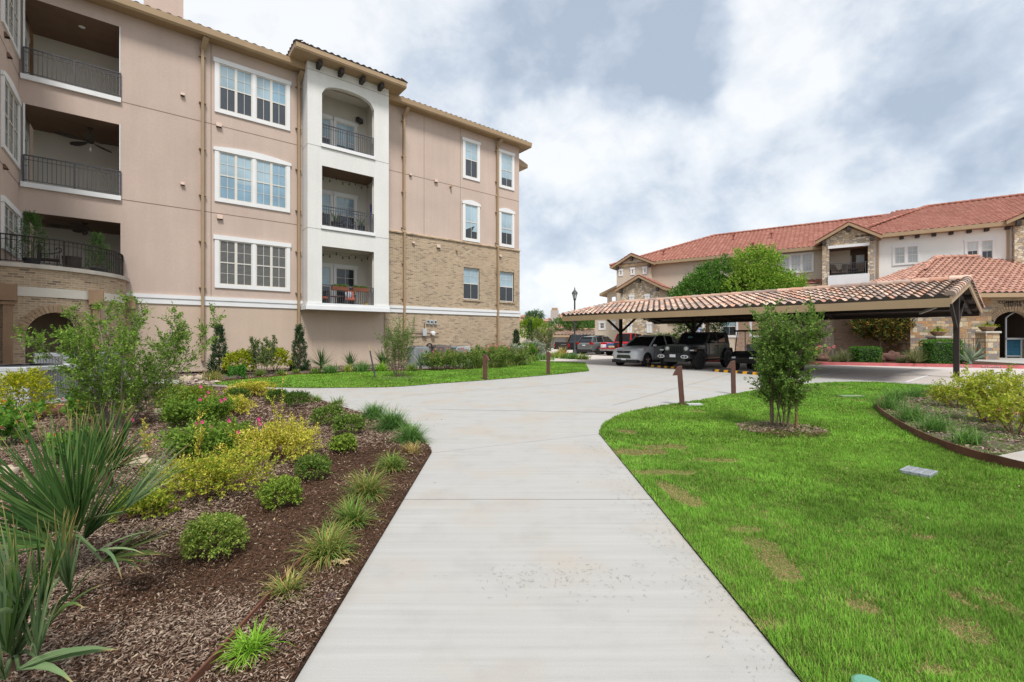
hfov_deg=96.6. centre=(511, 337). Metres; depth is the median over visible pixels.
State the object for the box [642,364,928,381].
parking lines
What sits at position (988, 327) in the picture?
planter bowl
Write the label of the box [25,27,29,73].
window
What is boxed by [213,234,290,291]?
window
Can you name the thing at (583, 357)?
grass clump
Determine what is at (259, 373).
grass tuft
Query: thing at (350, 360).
fan palm
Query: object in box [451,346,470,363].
air conditioner
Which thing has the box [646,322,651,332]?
window
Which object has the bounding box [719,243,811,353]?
elm tree
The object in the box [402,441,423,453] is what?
sedge tuft
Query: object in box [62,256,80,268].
patio chair
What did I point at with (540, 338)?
leafy shrub
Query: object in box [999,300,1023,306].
wall sign
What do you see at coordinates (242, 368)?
hydrangea
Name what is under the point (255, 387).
golden shrub
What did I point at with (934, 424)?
sedge tuft
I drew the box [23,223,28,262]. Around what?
window
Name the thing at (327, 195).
balcony window
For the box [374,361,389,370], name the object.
grass tuft
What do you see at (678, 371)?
path light
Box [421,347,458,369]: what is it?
flowering shrub
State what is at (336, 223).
potted plant
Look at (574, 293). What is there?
street lamp
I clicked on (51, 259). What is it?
scroll chair
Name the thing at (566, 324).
distant tree
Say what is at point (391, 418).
sedge tuft
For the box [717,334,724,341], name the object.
side window
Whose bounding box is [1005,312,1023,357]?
door
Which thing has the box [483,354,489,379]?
path light
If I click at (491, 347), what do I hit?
flowering shrub
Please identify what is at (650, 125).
sky
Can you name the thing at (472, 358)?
flowering shrub
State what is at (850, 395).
valve box
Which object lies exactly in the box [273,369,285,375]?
grass tuft
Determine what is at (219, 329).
juniper
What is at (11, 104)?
window
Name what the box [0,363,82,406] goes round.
air conditioner
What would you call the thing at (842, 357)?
spiky grass
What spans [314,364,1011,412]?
pavement joints
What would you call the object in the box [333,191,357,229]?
balcony door
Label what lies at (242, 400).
golden shrub
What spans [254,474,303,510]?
round shrub
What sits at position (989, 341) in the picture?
stone pier
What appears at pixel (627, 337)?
pickup truck
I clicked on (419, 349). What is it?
air conditioner
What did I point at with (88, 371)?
yaupon shrub
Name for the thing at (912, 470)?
drain grate
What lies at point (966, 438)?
sedge tuft
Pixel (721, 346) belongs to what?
door
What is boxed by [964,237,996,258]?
window
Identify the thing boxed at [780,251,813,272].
window
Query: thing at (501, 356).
flowering shrub
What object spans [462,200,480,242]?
window
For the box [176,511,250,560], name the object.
round shrub
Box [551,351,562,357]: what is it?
grass clump
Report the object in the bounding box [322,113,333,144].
balcony window
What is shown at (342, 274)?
balcony door
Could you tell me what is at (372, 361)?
stake
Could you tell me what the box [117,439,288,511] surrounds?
golden shrub
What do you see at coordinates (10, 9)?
window
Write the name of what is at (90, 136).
ceiling fan
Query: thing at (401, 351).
sapling
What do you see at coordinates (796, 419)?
tree stake
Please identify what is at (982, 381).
yellow shrub
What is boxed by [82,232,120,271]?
potted evergreen
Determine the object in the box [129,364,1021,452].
plaza
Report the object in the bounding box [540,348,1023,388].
parking
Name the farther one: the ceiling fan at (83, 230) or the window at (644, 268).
the window at (644, 268)
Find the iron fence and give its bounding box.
[951,338,979,357]
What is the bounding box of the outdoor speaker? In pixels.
[356,117,362,123]
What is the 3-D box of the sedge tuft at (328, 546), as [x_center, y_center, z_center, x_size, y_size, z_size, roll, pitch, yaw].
[-1.289,1.436,3.172,0.608,0.338,0.612,0,0,-34]
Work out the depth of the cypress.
43.95 m
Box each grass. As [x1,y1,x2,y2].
[828,356,839,361]
[831,348,854,361]
[893,345,928,363]
[895,354,905,362]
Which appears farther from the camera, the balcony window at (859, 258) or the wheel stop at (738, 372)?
the balcony window at (859, 258)
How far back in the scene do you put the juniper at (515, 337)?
29.32 m
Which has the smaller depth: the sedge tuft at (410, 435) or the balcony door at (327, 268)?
the sedge tuft at (410, 435)
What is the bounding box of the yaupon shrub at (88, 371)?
[10,289,226,427]
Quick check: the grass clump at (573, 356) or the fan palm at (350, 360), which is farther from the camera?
the grass clump at (573, 356)
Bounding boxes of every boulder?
[813,353,829,360]
[880,350,906,361]
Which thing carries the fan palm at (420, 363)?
on the mulch bed at (235, 376)
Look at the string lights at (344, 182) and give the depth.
24.39 m
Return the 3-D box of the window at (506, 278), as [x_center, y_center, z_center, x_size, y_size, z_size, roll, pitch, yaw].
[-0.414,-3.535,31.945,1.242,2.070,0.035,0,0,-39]
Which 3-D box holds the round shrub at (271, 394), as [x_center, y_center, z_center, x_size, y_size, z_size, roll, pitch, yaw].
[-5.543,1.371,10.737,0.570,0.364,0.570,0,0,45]
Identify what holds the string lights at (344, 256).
hanging from the apartment building at (199, 188)
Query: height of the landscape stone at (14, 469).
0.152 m
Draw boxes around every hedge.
[655,332,679,340]
[848,346,882,361]
[917,338,964,363]
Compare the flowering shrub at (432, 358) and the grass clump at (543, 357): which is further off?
the grass clump at (543, 357)
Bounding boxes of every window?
[1,0,20,58]
[1,70,21,169]
[1,195,21,258]
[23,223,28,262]
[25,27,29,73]
[25,129,29,181]
[213,56,290,130]
[213,146,290,212]
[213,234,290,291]
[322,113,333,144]
[322,189,333,225]
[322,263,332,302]
[462,137,480,181]
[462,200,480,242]
[464,267,478,299]
[499,149,514,190]
[499,208,514,247]
[500,271,512,301]
[598,321,605,329]
[627,323,632,332]
[630,267,634,274]
[642,266,647,273]
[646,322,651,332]
[710,334,716,341]
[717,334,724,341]
[720,322,737,336]
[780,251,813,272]
[856,254,863,272]
[892,243,920,265]
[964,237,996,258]
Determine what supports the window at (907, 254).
in the apartment building at (883, 245)
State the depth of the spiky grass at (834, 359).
26.00 m
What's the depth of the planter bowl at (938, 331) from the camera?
29.16 m
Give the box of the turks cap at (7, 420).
[0,396,46,447]
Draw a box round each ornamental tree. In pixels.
[672,323,696,336]
[701,323,728,331]
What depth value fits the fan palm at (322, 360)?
21.36 m
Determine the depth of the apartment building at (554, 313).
91.17 m
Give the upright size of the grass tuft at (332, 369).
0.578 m
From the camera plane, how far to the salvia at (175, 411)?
7.60 m
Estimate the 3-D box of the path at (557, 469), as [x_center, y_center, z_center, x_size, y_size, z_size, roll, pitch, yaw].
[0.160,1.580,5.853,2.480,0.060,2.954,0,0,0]
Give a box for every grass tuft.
[199,369,225,380]
[252,369,266,376]
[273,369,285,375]
[292,368,301,373]
[308,366,320,373]
[321,363,344,373]
[341,364,353,371]
[352,359,373,371]
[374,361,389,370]
[402,362,419,370]
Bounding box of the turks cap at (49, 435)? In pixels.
[26,426,94,459]
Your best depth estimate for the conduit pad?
10.26 m
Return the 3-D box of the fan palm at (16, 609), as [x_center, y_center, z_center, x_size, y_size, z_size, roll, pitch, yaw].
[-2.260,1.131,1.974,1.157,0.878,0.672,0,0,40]
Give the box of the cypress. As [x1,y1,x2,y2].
[526,319,533,340]
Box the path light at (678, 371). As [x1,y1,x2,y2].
[673,366,684,404]
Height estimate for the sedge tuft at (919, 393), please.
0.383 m
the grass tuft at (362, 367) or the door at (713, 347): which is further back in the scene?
the door at (713, 347)
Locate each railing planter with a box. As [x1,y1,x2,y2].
[331,284,348,290]
[352,284,368,291]
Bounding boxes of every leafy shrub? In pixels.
[507,342,529,364]
[518,342,538,354]
[522,339,545,354]
[531,327,555,355]
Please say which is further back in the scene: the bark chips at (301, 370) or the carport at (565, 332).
the carport at (565, 332)
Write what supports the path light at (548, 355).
on the lawn at (395, 380)
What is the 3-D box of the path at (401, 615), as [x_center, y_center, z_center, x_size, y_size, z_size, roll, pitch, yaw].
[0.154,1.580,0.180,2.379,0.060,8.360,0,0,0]
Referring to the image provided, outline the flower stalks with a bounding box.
[817,345,834,354]
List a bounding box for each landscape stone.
[0,464,20,475]
[127,454,154,467]
[154,408,161,414]
[179,375,194,381]
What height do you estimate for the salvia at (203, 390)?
0.608 m
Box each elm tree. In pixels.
[666,253,758,331]
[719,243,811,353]
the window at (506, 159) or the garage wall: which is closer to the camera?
the window at (506, 159)
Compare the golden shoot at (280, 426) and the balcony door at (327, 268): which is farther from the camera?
the balcony door at (327, 268)
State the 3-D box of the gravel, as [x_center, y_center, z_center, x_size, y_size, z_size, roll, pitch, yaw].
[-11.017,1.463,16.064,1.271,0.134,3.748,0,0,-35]
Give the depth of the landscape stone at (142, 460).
5.43 m
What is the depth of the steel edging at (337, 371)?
18.88 m
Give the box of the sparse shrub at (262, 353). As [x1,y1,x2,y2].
[246,335,277,371]
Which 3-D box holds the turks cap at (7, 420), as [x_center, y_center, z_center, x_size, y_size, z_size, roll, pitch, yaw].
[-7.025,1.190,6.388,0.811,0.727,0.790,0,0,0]
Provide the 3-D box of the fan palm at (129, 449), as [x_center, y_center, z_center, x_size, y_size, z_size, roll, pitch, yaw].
[-3.646,1.063,4.234,1.119,1.015,0.660,0,0,12]
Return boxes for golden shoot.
[133,418,156,453]
[192,409,208,456]
[266,371,288,462]
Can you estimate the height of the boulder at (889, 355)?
0.819 m
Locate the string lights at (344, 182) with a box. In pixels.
[322,176,369,188]
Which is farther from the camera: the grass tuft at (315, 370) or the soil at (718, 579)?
the grass tuft at (315, 370)
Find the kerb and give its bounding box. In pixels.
[707,360,1023,368]
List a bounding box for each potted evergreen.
[6,209,58,263]
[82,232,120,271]
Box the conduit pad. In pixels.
[686,403,702,405]
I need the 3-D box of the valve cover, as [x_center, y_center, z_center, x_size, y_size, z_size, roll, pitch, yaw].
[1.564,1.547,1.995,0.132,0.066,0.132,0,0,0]
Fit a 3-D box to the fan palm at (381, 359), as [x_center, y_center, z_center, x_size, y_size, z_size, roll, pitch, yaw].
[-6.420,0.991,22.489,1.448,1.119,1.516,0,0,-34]
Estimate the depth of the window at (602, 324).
55.73 m
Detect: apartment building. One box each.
[0,0,531,372]
[520,315,543,343]
[542,308,562,325]
[595,193,1023,351]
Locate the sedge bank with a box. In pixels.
[459,355,537,369]
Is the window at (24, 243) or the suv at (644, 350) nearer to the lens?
the window at (24, 243)
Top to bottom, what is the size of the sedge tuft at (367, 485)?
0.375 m
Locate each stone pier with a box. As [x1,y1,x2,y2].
[925,336,951,341]
[973,331,1001,359]
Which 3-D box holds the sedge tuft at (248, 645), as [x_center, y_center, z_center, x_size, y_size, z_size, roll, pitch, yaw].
[-1.254,1.474,2.228,0.382,0.162,0.320,0,0,-43]
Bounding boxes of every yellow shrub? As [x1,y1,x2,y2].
[921,375,981,407]
[939,363,1023,422]
[954,382,1023,434]
[991,370,1023,403]
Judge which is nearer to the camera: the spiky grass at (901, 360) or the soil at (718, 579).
the soil at (718, 579)
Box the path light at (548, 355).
[546,352,552,373]
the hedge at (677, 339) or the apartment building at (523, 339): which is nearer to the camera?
the hedge at (677, 339)
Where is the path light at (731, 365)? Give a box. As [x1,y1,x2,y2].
[727,361,735,393]
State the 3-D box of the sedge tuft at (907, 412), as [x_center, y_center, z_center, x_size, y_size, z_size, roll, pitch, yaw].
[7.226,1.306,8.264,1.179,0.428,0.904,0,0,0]
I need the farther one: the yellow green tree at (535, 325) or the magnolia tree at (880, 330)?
the yellow green tree at (535, 325)
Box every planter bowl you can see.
[922,324,949,335]
[975,320,997,330]
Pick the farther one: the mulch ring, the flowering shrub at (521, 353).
the flowering shrub at (521, 353)
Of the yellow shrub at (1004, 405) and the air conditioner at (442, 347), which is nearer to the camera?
the yellow shrub at (1004, 405)
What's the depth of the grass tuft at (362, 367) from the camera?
20.42 m
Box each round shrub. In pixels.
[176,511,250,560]
[225,387,251,399]
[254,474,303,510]
[263,388,286,401]
[283,390,312,406]
[292,452,332,479]
[308,403,345,425]
[328,432,356,452]
[331,412,367,434]
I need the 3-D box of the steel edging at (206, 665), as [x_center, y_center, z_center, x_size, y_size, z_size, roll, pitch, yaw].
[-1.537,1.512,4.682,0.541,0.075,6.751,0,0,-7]
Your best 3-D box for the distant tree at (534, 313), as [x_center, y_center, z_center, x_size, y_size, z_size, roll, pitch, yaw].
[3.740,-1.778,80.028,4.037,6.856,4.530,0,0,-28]
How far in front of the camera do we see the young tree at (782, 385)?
7.42 m
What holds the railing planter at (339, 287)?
attached to the apartment building at (199, 188)
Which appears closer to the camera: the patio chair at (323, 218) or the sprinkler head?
the sprinkler head
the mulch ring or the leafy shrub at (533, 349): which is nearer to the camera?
the mulch ring
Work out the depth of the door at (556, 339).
67.47 m
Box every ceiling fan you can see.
[47,222,111,234]
[54,127,118,152]
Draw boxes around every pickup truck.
[554,335,586,353]
[598,333,640,354]
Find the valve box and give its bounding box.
[837,395,864,396]
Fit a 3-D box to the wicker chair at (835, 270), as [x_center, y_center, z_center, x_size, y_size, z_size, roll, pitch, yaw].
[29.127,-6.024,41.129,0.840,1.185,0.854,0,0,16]
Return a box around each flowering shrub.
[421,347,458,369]
[439,348,482,368]
[470,344,509,366]
[485,343,510,356]
[489,344,537,365]
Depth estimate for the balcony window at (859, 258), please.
40.82 m
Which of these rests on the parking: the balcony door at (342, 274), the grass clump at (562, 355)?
the grass clump at (562, 355)
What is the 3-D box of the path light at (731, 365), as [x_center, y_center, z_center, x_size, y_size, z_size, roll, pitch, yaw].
[6.015,1.108,12.518,0.218,0.946,0.105,-1,0,14]
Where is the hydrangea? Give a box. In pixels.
[224,364,247,377]
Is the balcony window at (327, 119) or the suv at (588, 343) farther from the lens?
the suv at (588, 343)
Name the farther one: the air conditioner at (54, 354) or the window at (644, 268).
the window at (644, 268)
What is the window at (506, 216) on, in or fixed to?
in the apartment building at (199, 188)
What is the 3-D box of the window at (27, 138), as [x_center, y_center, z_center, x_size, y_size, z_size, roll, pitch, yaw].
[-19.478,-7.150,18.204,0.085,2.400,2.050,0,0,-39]
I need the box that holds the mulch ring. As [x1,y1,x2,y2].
[737,423,828,437]
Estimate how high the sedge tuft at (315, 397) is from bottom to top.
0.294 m
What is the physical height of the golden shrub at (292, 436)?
0.615 m
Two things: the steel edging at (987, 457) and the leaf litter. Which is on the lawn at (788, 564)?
the leaf litter
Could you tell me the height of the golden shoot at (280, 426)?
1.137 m
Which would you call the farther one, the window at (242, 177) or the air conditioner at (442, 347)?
the air conditioner at (442, 347)
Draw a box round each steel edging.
[186,427,408,681]
[218,363,522,381]
[875,390,1023,469]
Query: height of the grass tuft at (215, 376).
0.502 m
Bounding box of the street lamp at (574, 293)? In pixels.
[572,287,577,353]
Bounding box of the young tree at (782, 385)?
[743,293,834,429]
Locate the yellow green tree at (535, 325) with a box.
[520,316,548,338]
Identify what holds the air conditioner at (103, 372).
on the mulch bed at (280, 558)
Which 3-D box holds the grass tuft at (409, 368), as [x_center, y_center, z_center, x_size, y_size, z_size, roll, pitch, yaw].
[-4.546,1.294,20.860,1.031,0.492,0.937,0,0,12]
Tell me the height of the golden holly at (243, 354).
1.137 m
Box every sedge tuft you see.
[213,610,293,675]
[256,562,317,605]
[280,518,364,579]
[311,393,322,401]
[319,491,382,539]
[328,394,345,403]
[336,466,400,504]
[355,400,395,420]
[362,404,418,433]
[367,447,412,475]
[386,416,434,445]
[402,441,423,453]
[861,390,913,409]
[879,385,918,400]
[882,399,938,421]
[895,407,975,433]
[899,382,931,397]
[922,381,952,393]
[941,422,1004,445]
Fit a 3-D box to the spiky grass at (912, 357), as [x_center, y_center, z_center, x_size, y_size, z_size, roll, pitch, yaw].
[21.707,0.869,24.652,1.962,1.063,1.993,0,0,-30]
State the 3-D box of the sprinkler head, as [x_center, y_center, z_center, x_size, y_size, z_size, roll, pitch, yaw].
[-1.074,1.534,2.694,0.068,0.032,0.067,0,0,0]
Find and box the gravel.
[179,376,217,384]
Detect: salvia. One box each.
[132,385,238,426]
[148,381,216,407]
[153,414,261,458]
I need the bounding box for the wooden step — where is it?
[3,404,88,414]
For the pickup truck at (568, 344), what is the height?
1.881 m
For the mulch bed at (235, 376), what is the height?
0.001 m
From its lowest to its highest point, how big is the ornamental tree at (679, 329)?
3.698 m
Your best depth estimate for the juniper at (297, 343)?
21.02 m
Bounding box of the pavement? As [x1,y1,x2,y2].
[973,357,1023,363]
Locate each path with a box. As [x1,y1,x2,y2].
[295,500,800,681]
[404,434,651,499]
[999,451,1023,461]
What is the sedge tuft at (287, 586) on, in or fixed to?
on the mulch bed at (280, 558)
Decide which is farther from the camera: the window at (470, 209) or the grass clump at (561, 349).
the grass clump at (561, 349)
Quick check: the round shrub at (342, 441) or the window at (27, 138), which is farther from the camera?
the window at (27, 138)
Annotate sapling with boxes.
[373,313,417,376]
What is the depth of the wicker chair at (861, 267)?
40.20 m
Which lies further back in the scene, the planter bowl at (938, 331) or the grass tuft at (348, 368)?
the planter bowl at (938, 331)
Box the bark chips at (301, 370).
[127,362,497,380]
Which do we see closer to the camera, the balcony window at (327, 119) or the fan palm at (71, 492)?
the fan palm at (71, 492)
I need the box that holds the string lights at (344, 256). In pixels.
[322,253,369,260]
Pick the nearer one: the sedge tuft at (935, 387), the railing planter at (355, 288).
the sedge tuft at (935, 387)
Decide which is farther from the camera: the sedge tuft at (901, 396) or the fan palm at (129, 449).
the sedge tuft at (901, 396)
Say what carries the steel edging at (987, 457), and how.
on the mulch bed at (980, 427)
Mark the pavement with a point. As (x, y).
(1012, 360)
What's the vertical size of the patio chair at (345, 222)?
0.920 m
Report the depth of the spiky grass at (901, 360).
25.06 m
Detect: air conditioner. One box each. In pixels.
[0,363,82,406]
[34,351,118,362]
[62,361,126,394]
[405,346,430,368]
[428,345,450,365]
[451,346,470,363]
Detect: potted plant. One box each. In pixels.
[328,210,339,226]
[353,216,370,230]
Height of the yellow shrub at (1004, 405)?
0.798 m
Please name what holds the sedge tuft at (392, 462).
on the mulch bed at (280, 558)
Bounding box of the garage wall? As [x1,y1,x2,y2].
[548,337,568,347]
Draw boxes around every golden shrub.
[101,483,182,522]
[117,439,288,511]
[200,391,258,414]
[212,378,276,396]
[214,412,328,462]
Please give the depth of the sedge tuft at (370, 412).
8.55 m
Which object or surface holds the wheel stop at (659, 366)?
on the parking
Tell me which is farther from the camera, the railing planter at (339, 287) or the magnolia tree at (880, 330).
the magnolia tree at (880, 330)
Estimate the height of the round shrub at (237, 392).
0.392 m
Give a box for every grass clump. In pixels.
[533,351,555,359]
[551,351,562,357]
[556,346,568,356]
[559,353,570,358]
[564,351,578,358]
[576,353,591,359]
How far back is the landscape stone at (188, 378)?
15.52 m
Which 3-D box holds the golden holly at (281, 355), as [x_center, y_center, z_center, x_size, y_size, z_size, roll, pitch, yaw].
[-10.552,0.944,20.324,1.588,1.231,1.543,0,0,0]
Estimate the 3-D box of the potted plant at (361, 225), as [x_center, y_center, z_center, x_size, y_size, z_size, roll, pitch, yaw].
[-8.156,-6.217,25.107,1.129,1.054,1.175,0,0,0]
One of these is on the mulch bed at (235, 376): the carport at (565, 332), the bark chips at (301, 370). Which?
the bark chips at (301, 370)
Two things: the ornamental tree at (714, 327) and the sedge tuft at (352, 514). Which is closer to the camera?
the sedge tuft at (352, 514)
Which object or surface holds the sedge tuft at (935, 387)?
on the mulch bed at (980, 427)
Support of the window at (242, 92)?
in the apartment building at (199, 188)
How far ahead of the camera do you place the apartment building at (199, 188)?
21.64 m
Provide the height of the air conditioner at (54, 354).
1.190 m
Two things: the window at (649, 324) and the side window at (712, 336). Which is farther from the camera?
the window at (649, 324)
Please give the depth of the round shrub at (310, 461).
4.85 m
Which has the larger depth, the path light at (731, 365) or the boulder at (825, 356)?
the boulder at (825, 356)
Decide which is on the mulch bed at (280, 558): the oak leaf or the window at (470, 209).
the oak leaf
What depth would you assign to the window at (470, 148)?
30.01 m
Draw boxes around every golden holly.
[218,348,255,371]
[256,347,293,371]
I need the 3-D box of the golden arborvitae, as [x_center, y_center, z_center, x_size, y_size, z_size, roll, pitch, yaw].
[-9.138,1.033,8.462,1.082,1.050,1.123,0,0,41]
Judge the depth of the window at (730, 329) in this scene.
46.23 m
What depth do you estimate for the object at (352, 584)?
2.76 m
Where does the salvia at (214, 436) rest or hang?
on the mulch bed at (280, 558)
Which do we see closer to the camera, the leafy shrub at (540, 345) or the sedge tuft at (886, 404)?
the sedge tuft at (886, 404)
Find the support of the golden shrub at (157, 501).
on the mulch bed at (280, 558)
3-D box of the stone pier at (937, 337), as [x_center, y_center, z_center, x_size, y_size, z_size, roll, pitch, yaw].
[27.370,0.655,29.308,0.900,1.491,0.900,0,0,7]
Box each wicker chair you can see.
[830,265,840,275]
[841,263,852,273]
[854,262,864,273]
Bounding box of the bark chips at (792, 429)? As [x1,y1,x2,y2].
[737,420,830,435]
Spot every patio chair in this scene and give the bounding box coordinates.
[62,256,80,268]
[322,212,324,223]
[341,216,355,229]
[344,291,355,303]
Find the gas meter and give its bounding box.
[412,323,438,335]
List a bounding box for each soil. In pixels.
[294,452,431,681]
[600,435,801,681]
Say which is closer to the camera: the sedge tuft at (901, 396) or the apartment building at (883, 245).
the sedge tuft at (901, 396)
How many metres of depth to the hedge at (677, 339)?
39.94 m
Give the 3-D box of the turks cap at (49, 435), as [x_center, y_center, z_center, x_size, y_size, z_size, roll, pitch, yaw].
[-5.384,1.304,5.602,0.645,0.496,0.581,0,0,0]
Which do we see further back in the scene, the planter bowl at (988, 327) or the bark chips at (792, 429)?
the planter bowl at (988, 327)
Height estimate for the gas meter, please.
0.800 m
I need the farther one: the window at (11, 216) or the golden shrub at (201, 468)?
the window at (11, 216)
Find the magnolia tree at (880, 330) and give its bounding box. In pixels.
[846,318,917,350]
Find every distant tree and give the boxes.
[520,309,545,340]
[548,314,594,330]
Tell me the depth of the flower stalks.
31.47 m
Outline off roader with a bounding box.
[656,332,732,369]
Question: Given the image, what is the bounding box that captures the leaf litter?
[73,419,1009,658]
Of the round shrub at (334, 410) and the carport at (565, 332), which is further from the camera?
the carport at (565, 332)
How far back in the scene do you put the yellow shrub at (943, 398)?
9.91 m
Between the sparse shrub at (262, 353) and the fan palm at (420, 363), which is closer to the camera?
the sparse shrub at (262, 353)
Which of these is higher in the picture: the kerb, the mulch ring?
the kerb
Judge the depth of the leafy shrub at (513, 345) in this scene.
25.57 m
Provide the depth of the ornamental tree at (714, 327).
37.80 m
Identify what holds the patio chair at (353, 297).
on the apartment building at (199, 188)
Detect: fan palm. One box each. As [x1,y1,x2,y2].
[0,400,191,585]
[0,502,117,681]
[41,400,167,490]
[306,348,337,369]
[340,350,358,367]
[373,347,393,364]
[410,350,430,369]
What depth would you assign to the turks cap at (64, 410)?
7.93 m
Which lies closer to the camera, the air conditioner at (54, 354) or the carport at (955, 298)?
the air conditioner at (54, 354)
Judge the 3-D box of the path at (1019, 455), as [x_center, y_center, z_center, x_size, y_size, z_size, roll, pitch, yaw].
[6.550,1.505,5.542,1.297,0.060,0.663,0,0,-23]
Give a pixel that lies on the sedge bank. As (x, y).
(505, 365)
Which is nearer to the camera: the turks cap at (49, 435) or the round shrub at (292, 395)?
the turks cap at (49, 435)
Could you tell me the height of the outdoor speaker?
0.240 m
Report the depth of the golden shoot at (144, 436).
5.58 m
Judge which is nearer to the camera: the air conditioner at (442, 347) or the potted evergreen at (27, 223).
the potted evergreen at (27, 223)
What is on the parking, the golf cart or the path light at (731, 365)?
the golf cart
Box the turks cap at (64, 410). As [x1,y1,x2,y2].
[52,385,108,425]
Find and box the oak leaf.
[332,558,349,564]
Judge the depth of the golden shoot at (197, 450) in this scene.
5.08 m
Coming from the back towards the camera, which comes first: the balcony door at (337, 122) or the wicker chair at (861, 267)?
the wicker chair at (861, 267)
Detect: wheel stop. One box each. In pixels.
[647,365,675,368]
[712,369,758,374]
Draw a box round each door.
[333,117,357,150]
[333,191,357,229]
[333,264,357,303]
[551,337,565,347]
[709,343,717,355]
[718,343,725,355]
[1005,312,1023,357]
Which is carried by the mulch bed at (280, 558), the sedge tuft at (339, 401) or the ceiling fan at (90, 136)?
the sedge tuft at (339, 401)
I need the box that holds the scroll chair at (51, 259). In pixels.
[37,243,61,265]
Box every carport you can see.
[544,328,594,336]
[561,275,984,377]
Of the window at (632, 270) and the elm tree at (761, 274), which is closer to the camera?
the elm tree at (761, 274)
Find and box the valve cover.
[851,674,879,681]
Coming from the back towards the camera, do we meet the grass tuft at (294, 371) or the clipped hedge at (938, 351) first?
the clipped hedge at (938, 351)
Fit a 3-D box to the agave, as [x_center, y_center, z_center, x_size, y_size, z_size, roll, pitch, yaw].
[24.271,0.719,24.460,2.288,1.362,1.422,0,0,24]
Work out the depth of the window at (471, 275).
30.13 m
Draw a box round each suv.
[577,335,613,354]
[612,335,677,366]
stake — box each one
[368,345,375,377]
[795,369,797,428]
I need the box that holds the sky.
[132,0,1023,319]
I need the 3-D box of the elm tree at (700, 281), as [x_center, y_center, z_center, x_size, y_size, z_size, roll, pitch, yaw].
[16.103,-2.632,37.037,6.893,8.564,5.715,0,0,0]
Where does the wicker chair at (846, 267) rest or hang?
on the apartment building at (883, 245)
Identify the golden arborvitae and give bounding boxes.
[0,365,58,419]
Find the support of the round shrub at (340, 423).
on the mulch bed at (280, 558)
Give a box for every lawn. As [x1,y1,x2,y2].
[218,361,587,387]
[599,382,1023,681]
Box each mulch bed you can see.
[0,383,431,681]
[128,360,492,379]
[706,357,1023,364]
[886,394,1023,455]
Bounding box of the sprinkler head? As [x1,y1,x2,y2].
[324,592,335,600]
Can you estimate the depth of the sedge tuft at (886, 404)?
9.60 m
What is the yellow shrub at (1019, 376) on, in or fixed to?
on the mulch bed at (980, 427)
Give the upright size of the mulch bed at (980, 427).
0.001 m
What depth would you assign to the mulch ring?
7.27 m
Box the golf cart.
[730,330,777,370]
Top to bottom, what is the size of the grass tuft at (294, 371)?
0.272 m
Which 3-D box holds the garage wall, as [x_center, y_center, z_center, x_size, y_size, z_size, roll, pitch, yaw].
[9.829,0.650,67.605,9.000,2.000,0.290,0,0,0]
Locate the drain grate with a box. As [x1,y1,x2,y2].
[900,465,937,478]
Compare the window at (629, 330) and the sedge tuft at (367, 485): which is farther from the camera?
the window at (629, 330)
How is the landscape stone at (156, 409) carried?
on the mulch bed at (280, 558)
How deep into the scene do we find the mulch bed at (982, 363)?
25.52 m
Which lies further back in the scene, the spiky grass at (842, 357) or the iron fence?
the iron fence
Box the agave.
[960,341,992,363]
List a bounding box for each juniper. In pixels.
[206,323,230,374]
[287,323,310,370]
[512,328,520,345]

